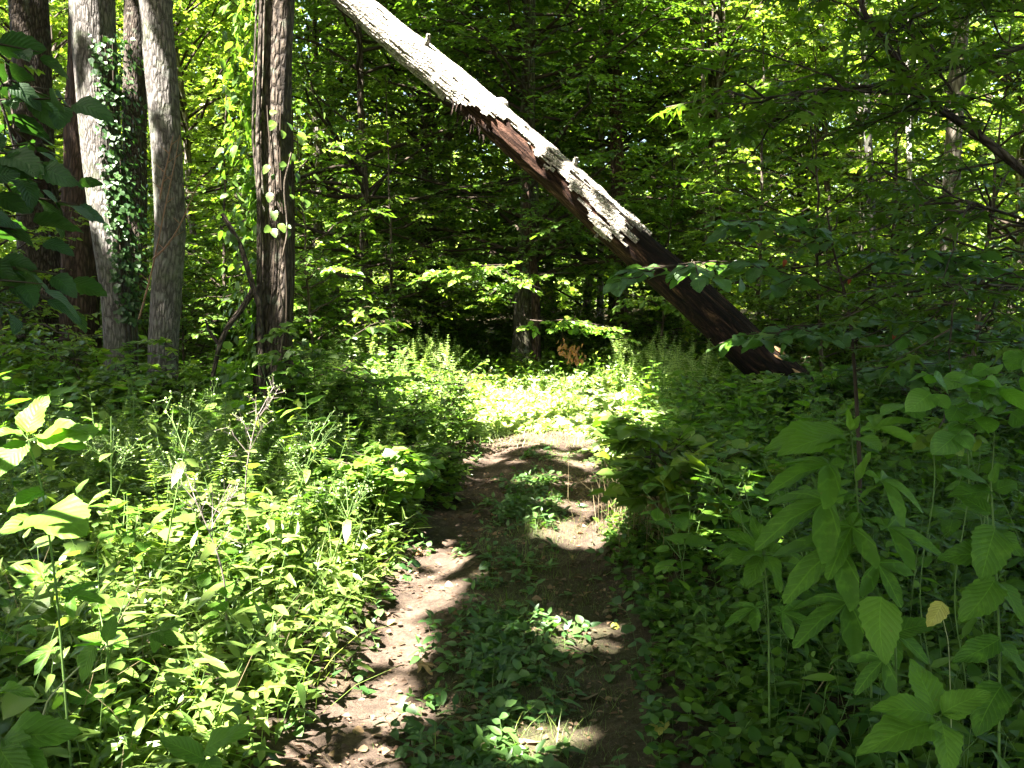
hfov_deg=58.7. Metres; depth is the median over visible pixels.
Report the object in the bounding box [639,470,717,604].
leafy weed
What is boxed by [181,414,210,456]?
feathery weed
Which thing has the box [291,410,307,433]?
feathery weed
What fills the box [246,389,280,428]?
feathery weed
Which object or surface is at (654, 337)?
goldenrod
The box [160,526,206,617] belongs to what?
narrow weed
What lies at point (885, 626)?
spotted leaf plant
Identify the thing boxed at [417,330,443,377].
goldenrod
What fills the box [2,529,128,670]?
narrow weed
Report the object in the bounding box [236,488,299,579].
leafy weed
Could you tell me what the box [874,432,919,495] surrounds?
leafy weed
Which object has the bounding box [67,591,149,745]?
leafy weed
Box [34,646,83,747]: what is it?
narrow weed
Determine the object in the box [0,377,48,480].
broadleaf weed
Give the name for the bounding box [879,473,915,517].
leafy weed
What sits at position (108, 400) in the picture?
feathery weed
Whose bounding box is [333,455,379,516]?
leafy weed
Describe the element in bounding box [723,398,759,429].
leafy weed
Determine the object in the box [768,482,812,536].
leafy weed
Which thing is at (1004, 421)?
broadleaf weed
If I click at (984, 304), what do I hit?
understory shrub
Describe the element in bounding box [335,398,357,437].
feathery weed
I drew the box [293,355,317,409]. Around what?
broadleaf weed
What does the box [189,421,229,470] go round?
narrow weed
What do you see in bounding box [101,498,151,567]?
narrow weed
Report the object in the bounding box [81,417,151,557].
flowering weed
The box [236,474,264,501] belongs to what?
leafy weed
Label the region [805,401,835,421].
leafy weed
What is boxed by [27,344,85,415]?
broadleaf weed
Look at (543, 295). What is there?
understory shrub
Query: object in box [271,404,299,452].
feathery weed
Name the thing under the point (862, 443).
leafy weed
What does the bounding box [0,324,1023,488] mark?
undergrowth
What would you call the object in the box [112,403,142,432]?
feathery weed
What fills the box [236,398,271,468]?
broadleaf weed
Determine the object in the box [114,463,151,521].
narrow weed
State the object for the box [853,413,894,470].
broadleaf weed
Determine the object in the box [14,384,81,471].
broadleaf weed
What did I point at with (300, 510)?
feathery weed
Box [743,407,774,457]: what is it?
leafy weed
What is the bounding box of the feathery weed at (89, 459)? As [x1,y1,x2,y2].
[63,436,98,488]
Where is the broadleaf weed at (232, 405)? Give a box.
[192,377,247,429]
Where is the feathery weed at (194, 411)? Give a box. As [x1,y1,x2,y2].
[184,395,216,431]
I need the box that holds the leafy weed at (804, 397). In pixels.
[787,383,813,413]
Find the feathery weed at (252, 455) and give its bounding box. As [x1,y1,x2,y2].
[211,403,281,504]
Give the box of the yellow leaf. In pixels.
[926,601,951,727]
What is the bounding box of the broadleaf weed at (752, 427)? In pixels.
[730,419,759,467]
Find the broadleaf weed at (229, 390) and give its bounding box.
[201,355,253,416]
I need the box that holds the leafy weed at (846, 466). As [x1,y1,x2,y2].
[838,448,868,504]
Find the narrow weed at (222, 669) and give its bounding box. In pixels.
[163,601,282,756]
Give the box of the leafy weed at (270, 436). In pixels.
[243,413,287,460]
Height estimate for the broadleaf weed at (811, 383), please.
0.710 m
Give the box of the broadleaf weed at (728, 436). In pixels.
[707,418,750,457]
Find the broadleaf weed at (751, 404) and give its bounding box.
[722,388,757,431]
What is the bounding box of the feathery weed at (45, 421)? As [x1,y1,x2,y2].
[25,383,66,452]
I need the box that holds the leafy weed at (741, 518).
[708,462,796,634]
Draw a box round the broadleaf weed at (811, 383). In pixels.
[806,374,834,411]
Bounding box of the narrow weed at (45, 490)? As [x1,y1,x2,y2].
[21,460,70,509]
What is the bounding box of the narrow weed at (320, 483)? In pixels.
[293,439,355,531]
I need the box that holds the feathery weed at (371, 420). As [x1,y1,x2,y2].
[355,389,388,442]
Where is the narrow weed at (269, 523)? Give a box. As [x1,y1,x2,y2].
[247,483,305,606]
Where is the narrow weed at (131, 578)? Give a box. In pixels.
[105,549,161,676]
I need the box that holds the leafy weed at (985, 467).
[944,424,1005,525]
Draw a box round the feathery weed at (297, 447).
[289,425,328,519]
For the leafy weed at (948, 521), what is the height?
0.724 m
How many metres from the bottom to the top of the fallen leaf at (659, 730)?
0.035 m
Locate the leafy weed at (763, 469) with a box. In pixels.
[736,453,793,530]
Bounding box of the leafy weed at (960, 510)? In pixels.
[941,480,1023,629]
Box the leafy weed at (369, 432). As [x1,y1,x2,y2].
[362,408,404,446]
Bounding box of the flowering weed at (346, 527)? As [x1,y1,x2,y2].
[312,459,382,580]
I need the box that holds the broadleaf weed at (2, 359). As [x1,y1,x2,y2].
[1,341,25,387]
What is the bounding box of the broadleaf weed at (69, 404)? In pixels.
[42,381,79,464]
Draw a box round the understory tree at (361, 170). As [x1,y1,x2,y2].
[147,0,553,353]
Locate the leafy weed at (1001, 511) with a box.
[986,493,1023,568]
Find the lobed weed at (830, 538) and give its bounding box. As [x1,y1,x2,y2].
[754,409,941,726]
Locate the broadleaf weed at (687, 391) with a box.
[672,382,700,428]
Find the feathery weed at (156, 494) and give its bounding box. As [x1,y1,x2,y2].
[113,434,182,551]
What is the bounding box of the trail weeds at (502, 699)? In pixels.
[222,435,733,767]
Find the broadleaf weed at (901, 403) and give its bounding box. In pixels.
[880,391,915,426]
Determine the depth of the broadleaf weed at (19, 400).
6.69 m
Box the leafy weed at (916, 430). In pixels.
[902,426,924,480]
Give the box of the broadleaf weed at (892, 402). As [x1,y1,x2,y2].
[878,379,907,435]
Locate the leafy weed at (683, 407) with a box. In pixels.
[644,386,694,443]
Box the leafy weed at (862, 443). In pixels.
[849,420,866,453]
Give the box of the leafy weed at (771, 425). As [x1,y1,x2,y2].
[763,405,788,448]
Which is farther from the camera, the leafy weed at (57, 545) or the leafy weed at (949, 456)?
the leafy weed at (949, 456)
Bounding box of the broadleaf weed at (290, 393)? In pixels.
[284,360,323,428]
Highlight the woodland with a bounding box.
[1,4,1022,315]
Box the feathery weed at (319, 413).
[288,385,326,446]
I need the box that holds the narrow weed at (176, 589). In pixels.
[138,545,206,613]
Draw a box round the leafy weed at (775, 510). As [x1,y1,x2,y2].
[759,459,831,592]
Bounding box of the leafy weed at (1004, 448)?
[972,433,1009,472]
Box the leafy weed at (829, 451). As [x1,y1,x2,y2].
[793,397,850,472]
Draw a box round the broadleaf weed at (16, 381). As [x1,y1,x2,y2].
[6,345,58,415]
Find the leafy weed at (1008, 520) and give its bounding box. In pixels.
[964,489,1023,574]
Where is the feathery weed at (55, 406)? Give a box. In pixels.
[39,399,91,481]
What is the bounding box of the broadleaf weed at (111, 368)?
[109,342,144,385]
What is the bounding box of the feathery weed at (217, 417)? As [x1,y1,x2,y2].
[209,396,252,475]
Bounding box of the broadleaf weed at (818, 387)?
[802,380,829,417]
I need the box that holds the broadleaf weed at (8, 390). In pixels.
[0,371,31,422]
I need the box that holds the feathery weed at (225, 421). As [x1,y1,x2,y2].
[191,383,247,483]
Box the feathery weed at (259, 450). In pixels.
[241,413,288,499]
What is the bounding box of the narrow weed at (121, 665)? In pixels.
[61,543,151,720]
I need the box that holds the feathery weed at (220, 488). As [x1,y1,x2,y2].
[208,470,239,502]
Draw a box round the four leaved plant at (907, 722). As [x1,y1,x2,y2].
[855,658,990,767]
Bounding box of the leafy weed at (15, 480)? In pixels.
[0,464,55,534]
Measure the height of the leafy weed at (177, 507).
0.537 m
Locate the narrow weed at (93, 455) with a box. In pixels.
[63,421,115,496]
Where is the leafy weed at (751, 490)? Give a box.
[693,447,764,543]
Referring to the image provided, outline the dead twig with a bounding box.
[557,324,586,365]
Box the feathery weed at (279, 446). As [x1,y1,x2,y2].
[261,424,289,462]
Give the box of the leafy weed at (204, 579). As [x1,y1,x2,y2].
[180,532,272,664]
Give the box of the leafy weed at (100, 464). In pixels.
[66,442,127,498]
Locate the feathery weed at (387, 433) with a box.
[357,410,403,463]
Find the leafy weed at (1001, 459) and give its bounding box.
[968,419,1023,503]
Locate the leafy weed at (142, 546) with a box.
[110,504,170,608]
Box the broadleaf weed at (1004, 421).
[997,420,1023,450]
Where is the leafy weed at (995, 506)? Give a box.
[956,483,1013,558]
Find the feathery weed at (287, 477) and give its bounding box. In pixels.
[249,411,296,524]
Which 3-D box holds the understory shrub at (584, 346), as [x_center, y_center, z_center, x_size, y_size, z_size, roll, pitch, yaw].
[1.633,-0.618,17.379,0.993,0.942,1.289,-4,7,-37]
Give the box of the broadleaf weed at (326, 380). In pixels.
[316,371,330,396]
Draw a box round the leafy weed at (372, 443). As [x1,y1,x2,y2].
[353,436,377,452]
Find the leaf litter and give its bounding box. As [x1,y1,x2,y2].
[180,360,1018,767]
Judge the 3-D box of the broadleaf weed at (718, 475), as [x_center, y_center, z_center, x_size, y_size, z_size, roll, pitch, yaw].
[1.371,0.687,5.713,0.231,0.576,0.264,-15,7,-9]
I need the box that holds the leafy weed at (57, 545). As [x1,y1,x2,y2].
[52,538,85,559]
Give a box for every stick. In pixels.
[497,454,550,455]
[550,626,597,658]
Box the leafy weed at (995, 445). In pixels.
[988,438,1008,457]
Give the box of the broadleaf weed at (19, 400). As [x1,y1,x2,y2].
[0,370,34,437]
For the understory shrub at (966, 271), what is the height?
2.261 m
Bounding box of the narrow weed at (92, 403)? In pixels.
[81,390,122,437]
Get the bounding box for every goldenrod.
[297,346,314,414]
[304,342,339,393]
[316,343,348,392]
[347,343,382,412]
[349,327,368,353]
[349,327,375,356]
[351,325,375,367]
[366,337,405,375]
[377,335,389,373]
[380,336,408,382]
[381,364,403,405]
[391,343,429,382]
[402,364,444,410]
[405,333,419,369]
[411,371,441,429]
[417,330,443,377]
[418,357,461,442]
[420,334,438,374]
[424,331,444,368]
[425,324,442,369]
[428,337,467,387]
[432,348,451,379]
[433,341,449,366]
[438,352,455,397]
[441,336,461,366]
[446,355,480,396]
[599,346,623,387]
[606,363,634,408]
[609,335,636,391]
[611,327,631,375]
[614,338,644,381]
[615,346,639,383]
[624,330,657,386]
[624,335,645,370]
[627,342,656,380]
[634,367,655,405]
[635,346,653,381]
[639,349,654,374]
[643,336,681,410]
[645,326,666,368]
[649,352,676,388]
[649,353,672,386]
[653,339,675,402]
[666,337,691,388]
[670,336,690,376]
[673,334,695,379]
[673,345,708,398]
[682,338,710,401]
[682,344,705,378]
[686,351,706,386]
[699,344,732,392]
[699,360,721,393]
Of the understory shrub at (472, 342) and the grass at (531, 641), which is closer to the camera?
the grass at (531, 641)
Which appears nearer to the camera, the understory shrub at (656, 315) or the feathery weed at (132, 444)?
the feathery weed at (132, 444)
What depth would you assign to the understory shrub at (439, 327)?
20.33 m
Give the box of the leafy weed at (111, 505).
[88,483,150,568]
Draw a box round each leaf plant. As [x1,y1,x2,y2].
[159,723,254,767]
[847,596,935,767]
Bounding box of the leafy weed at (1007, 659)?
[1001,601,1023,736]
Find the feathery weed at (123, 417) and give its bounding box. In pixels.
[97,390,145,460]
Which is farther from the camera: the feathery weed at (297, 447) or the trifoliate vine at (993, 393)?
the feathery weed at (297, 447)
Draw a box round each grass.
[0,419,739,767]
[0,447,664,767]
[353,363,700,449]
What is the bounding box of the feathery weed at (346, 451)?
[327,414,379,494]
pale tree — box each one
[596,0,605,341]
[700,0,707,342]
[903,0,913,341]
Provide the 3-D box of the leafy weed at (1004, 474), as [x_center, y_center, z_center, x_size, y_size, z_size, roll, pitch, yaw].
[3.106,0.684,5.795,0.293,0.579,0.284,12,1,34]
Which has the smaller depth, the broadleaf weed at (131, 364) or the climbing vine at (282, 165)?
the climbing vine at (282, 165)
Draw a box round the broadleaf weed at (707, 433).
[691,410,721,439]
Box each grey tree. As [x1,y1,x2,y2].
[68,0,138,405]
[139,0,185,419]
[859,3,876,336]
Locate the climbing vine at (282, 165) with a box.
[260,105,325,425]
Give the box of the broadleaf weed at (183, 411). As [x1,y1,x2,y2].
[162,393,212,450]
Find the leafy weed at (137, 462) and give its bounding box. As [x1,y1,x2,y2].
[115,446,146,485]
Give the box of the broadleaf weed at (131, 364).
[105,346,140,409]
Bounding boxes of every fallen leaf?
[352,725,363,733]
[387,619,395,624]
[416,660,437,674]
[445,581,452,586]
[458,717,475,720]
[523,738,539,742]
[579,693,597,699]
[611,622,619,629]
[648,721,669,735]
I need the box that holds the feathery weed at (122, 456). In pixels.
[108,430,135,470]
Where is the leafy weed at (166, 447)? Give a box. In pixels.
[160,426,188,469]
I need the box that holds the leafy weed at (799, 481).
[779,463,802,505]
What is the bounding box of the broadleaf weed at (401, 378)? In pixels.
[358,369,417,438]
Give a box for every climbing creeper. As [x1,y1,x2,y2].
[88,33,153,365]
[210,0,261,422]
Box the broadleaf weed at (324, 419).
[278,392,337,488]
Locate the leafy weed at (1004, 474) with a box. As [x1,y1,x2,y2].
[987,448,1023,501]
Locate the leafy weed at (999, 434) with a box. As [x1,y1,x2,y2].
[992,417,1008,450]
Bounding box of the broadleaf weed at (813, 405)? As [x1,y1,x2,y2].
[799,388,830,417]
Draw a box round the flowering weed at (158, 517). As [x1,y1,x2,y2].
[140,376,226,613]
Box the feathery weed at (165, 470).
[144,433,200,535]
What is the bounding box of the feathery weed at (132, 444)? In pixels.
[106,393,156,498]
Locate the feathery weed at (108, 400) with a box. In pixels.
[87,382,128,426]
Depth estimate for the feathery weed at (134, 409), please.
7.76 m
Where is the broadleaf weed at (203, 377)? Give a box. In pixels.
[192,368,220,417]
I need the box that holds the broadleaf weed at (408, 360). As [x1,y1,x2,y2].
[387,359,424,408]
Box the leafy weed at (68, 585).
[46,554,115,667]
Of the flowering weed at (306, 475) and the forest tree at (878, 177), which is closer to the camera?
the flowering weed at (306, 475)
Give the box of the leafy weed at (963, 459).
[938,401,973,486]
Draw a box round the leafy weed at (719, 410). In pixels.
[711,395,738,438]
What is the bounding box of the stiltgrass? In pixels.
[0,385,472,767]
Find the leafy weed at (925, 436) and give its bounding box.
[917,414,956,468]
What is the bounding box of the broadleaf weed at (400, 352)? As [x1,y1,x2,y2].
[385,345,417,393]
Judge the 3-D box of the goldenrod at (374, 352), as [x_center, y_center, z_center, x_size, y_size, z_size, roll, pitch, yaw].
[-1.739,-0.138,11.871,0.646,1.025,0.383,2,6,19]
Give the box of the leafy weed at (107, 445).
[67,440,113,477]
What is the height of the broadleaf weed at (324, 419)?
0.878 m
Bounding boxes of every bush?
[0,330,159,422]
[72,335,237,426]
[221,318,425,438]
[279,436,448,524]
[296,352,473,451]
[359,359,501,431]
[363,437,478,509]
[563,388,693,481]
[587,412,786,538]
[660,370,780,430]
[740,371,852,418]
[757,353,909,438]
[835,310,1023,458]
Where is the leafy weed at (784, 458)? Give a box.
[766,452,796,491]
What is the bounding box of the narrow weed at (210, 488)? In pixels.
[197,473,236,536]
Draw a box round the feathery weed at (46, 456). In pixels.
[22,433,54,539]
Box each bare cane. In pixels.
[138,135,189,319]
[149,137,179,198]
[152,175,211,259]
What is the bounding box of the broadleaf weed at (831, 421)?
[820,391,852,458]
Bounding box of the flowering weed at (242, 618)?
[145,453,256,659]
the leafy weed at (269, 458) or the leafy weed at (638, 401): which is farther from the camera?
the leafy weed at (638, 401)
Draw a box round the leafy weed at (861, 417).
[836,381,878,455]
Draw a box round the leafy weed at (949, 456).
[930,450,982,506]
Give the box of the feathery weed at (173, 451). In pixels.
[141,440,177,494]
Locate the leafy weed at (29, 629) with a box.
[0,590,41,685]
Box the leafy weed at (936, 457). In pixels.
[906,451,976,509]
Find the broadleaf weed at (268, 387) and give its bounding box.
[244,363,302,445]
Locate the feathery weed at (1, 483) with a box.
[0,459,45,565]
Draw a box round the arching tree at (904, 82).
[647,0,1023,434]
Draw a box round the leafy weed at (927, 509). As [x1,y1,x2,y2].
[913,492,940,534]
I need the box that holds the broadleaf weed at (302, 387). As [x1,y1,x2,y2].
[263,368,312,431]
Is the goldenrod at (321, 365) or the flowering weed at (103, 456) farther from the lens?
the goldenrod at (321, 365)
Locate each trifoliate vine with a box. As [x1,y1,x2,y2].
[880,349,1023,753]
[902,427,964,672]
[941,428,988,721]
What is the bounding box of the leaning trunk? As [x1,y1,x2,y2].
[331,0,815,395]
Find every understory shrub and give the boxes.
[0,286,58,364]
[0,288,33,336]
[80,273,254,381]
[100,286,192,347]
[100,297,217,359]
[136,225,357,364]
[147,230,238,339]
[182,294,297,349]
[197,289,332,369]
[215,272,361,338]
[226,282,326,341]
[248,266,348,341]
[293,302,377,387]
[294,288,401,377]
[322,282,399,354]
[356,272,450,357]
[383,283,493,363]
[392,297,482,349]
[403,330,464,363]
[423,282,544,366]
[424,307,507,364]
[441,297,502,347]
[443,294,493,341]
[467,284,597,369]
[477,289,564,347]
[483,294,560,361]
[540,297,629,364]
[541,286,607,324]
[541,333,585,370]
[543,300,595,350]
[547,300,608,350]
[558,272,666,348]
[573,332,623,364]
[593,282,683,350]
[604,291,671,340]
[613,331,684,365]
[619,305,706,359]
[666,313,748,370]
[708,261,856,383]
[721,237,890,368]
[742,302,823,382]
[749,256,907,363]
[761,259,841,342]
[761,269,850,353]
[785,285,933,375]
[841,238,975,356]
[851,242,1016,354]
[884,298,996,355]
[901,260,1012,319]
[907,238,1023,372]
[919,303,996,368]
[961,271,1023,330]
[988,298,1023,341]
[993,240,1023,310]
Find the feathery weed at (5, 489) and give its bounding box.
[0,457,28,513]
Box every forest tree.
[0,0,67,246]
[0,0,243,268]
[0,0,248,249]
[0,0,252,267]
[0,4,66,250]
[1,0,323,296]
[3,4,218,203]
[4,0,358,342]
[147,1,353,312]
[149,0,476,311]
[149,11,310,320]
[175,0,507,312]
[184,27,252,287]
[293,9,453,292]
[295,1,540,251]
[305,0,629,338]
[338,0,508,323]
[383,0,645,303]
[445,0,753,317]
[456,1,658,324]
[456,23,625,287]
[458,0,656,312]
[501,0,885,333]
[516,0,805,325]
[538,0,875,361]
[606,0,628,359]
[624,9,796,259]
[626,4,814,260]
[649,9,811,291]
[651,0,998,322]
[708,1,722,290]
[722,0,1023,273]
[726,0,1023,308]
[730,24,857,280]
[741,0,1022,266]
[757,3,1021,271]
[766,24,941,284]
[805,0,1023,313]
[915,26,1023,299]
[916,0,1023,276]
[923,12,1023,256]
[936,4,968,319]
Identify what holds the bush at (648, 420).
on the ground at (344, 687)
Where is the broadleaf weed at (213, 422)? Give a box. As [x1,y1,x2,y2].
[191,398,246,455]
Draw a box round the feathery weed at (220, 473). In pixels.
[187,432,251,544]
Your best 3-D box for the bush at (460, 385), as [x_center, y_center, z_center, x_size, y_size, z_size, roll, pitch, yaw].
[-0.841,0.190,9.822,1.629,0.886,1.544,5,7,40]
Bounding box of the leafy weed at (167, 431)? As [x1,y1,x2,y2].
[146,414,174,457]
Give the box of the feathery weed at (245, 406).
[222,390,252,434]
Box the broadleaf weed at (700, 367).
[687,362,708,388]
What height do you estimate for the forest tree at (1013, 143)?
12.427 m
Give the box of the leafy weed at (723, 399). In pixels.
[715,384,734,417]
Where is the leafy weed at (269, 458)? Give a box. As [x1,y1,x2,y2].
[259,450,282,471]
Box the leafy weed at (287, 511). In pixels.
[260,485,307,566]
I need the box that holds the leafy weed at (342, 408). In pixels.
[324,402,356,449]
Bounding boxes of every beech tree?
[230,0,610,357]
[247,0,763,375]
[453,0,814,354]
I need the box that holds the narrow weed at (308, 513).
[277,482,321,549]
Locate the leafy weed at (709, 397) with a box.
[680,376,720,428]
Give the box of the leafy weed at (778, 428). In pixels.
[766,400,812,465]
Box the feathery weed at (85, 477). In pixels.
[61,445,135,517]
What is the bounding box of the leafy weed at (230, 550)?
[203,522,264,594]
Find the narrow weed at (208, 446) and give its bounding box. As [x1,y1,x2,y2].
[197,438,244,507]
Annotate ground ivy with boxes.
[589,406,1023,767]
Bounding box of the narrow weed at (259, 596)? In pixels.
[239,555,313,640]
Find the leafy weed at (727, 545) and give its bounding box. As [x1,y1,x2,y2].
[720,492,774,600]
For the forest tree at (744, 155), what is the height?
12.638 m
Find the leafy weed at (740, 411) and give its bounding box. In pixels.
[723,381,767,438]
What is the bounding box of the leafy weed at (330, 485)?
[303,469,350,550]
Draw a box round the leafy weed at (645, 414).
[632,399,662,426]
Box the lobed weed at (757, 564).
[715,515,805,728]
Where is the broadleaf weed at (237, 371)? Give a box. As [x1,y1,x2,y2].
[218,353,252,424]
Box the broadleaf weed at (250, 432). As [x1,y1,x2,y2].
[213,409,268,467]
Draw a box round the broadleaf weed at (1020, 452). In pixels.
[1004,440,1023,534]
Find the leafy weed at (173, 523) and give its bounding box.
[144,495,180,542]
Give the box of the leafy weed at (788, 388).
[766,373,810,403]
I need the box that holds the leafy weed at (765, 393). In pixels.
[754,387,793,433]
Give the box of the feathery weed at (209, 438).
[180,424,238,514]
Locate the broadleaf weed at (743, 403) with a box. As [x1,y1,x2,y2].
[715,375,767,436]
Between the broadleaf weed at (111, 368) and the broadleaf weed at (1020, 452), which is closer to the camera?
the broadleaf weed at (1020, 452)
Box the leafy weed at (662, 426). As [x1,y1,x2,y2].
[654,411,672,431]
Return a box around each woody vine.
[205,213,261,393]
[251,0,267,396]
[277,153,291,365]
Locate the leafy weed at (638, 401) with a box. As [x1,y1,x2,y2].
[621,383,649,424]
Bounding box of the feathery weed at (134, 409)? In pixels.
[112,393,154,431]
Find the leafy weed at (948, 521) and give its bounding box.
[911,463,983,594]
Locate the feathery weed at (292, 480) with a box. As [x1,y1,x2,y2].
[273,448,335,550]
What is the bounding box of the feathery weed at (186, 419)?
[174,396,215,448]
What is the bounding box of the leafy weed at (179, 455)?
[153,432,190,472]
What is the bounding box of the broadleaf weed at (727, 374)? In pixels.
[713,361,743,402]
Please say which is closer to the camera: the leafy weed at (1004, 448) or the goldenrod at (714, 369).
the leafy weed at (1004, 448)
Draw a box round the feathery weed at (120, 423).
[92,400,137,484]
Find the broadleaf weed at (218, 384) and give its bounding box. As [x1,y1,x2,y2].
[206,363,235,411]
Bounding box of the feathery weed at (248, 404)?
[231,387,262,424]
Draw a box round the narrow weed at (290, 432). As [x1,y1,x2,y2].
[264,410,305,461]
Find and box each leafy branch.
[402,249,524,286]
[465,267,600,308]
[516,305,642,346]
[612,290,697,329]
[662,115,744,159]
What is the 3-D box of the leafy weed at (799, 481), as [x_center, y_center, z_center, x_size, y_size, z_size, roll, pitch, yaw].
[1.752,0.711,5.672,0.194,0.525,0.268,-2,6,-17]
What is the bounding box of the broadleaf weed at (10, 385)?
[0,368,19,420]
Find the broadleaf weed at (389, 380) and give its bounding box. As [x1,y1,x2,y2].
[354,370,398,444]
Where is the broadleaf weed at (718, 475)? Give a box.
[711,447,755,516]
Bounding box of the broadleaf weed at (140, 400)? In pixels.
[110,366,145,426]
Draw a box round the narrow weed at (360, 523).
[340,486,379,562]
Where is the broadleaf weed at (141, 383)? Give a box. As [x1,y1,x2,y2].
[113,376,172,443]
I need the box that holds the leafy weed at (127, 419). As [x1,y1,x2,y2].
[106,405,139,446]
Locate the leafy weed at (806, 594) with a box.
[782,551,840,653]
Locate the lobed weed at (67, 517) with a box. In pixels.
[0,394,110,767]
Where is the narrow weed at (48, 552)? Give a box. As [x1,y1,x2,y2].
[22,491,66,567]
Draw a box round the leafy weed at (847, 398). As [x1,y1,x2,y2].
[823,375,869,414]
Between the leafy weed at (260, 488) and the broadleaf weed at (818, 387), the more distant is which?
the broadleaf weed at (818, 387)
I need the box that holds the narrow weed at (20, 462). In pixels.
[3,423,38,495]
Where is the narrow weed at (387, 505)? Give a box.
[376,464,400,536]
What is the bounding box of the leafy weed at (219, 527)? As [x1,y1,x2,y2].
[199,506,248,581]
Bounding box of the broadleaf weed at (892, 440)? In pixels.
[879,396,909,460]
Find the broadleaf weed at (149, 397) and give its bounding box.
[108,372,157,427]
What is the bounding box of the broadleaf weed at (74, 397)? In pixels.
[52,394,89,422]
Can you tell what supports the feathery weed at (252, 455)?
on the ground at (344, 687)
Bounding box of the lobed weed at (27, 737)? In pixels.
[0,680,82,767]
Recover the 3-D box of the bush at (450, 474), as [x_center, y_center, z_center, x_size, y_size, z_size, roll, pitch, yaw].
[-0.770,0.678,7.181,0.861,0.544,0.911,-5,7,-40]
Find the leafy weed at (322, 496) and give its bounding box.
[316,470,347,535]
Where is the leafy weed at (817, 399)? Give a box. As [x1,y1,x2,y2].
[792,394,829,453]
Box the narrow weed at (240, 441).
[216,411,260,456]
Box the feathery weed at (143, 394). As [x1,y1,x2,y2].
[106,384,146,426]
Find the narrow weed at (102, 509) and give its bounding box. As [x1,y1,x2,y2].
[80,472,132,551]
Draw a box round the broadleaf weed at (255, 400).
[247,385,275,418]
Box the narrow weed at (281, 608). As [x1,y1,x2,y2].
[206,542,311,682]
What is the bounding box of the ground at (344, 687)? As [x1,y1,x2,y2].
[2,299,1023,767]
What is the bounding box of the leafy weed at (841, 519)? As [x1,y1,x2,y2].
[813,453,871,580]
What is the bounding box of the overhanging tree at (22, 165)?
[0,30,114,334]
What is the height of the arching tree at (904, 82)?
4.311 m
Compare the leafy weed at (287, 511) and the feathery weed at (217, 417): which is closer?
the leafy weed at (287, 511)
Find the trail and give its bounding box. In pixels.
[245,429,684,767]
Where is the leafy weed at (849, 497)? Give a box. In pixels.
[812,480,863,541]
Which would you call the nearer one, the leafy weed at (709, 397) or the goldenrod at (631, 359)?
the leafy weed at (709, 397)
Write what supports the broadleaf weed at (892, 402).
on the ground at (344, 687)
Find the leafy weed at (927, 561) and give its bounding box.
[885,515,946,616]
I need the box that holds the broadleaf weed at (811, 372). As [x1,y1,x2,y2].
[789,359,821,394]
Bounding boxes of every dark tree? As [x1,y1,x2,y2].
[8,0,60,374]
[59,2,102,384]
[122,0,147,360]
[255,0,294,428]
[818,0,832,300]
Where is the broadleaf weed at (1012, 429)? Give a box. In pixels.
[1001,428,1023,440]
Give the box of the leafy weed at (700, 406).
[672,384,716,450]
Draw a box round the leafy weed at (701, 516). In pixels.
[666,470,725,578]
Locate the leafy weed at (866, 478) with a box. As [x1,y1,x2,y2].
[840,433,879,503]
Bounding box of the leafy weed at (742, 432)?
[696,405,752,439]
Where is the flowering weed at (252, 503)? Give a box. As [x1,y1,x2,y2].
[214,373,285,568]
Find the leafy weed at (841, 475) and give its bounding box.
[812,452,856,492]
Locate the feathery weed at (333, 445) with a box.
[322,422,343,481]
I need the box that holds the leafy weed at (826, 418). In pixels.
[813,400,846,425]
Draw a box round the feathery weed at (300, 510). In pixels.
[264,485,308,576]
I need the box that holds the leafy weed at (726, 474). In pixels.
[673,445,736,560]
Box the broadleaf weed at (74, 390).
[45,370,82,418]
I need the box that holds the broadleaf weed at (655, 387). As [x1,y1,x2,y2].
[640,361,659,401]
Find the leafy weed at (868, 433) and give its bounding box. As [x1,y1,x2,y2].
[831,402,894,501]
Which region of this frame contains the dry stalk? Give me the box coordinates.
[799,667,833,721]
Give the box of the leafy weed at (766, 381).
[734,376,775,433]
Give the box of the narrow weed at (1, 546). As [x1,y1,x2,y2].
[0,488,17,548]
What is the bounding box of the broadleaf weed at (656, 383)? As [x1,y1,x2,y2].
[646,367,671,410]
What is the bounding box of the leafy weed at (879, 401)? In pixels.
[853,392,889,431]
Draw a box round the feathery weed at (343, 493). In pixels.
[322,464,360,548]
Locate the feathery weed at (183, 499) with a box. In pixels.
[176,462,205,543]
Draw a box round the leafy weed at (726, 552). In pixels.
[713,481,793,587]
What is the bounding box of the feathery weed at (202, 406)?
[191,381,231,438]
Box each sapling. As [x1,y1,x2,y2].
[0,58,102,382]
[135,213,240,377]
[137,81,322,361]
[187,97,396,366]
[296,74,492,370]
[580,137,748,354]
[603,208,1023,504]
[656,16,857,360]
[688,14,944,376]
[763,0,1023,344]
[837,0,1023,368]
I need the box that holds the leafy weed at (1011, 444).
[1004,431,1023,465]
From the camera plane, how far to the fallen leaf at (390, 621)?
4.56 m
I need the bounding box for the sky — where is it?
[13,1,1017,282]
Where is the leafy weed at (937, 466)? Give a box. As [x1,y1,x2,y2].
[908,422,963,500]
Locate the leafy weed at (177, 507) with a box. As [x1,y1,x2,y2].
[161,493,209,560]
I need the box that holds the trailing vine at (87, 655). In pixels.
[42,615,185,714]
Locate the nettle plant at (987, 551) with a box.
[936,463,1023,767]
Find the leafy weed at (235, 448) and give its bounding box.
[217,432,245,475]
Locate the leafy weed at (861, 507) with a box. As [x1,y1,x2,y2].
[844,479,879,519]
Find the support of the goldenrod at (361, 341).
on the ground at (344, 687)
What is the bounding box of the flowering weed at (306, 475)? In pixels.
[270,408,341,548]
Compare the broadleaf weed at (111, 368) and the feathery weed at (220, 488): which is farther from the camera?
the broadleaf weed at (111, 368)
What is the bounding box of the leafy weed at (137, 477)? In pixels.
[116,452,152,501]
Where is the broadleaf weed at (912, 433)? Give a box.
[878,419,939,493]

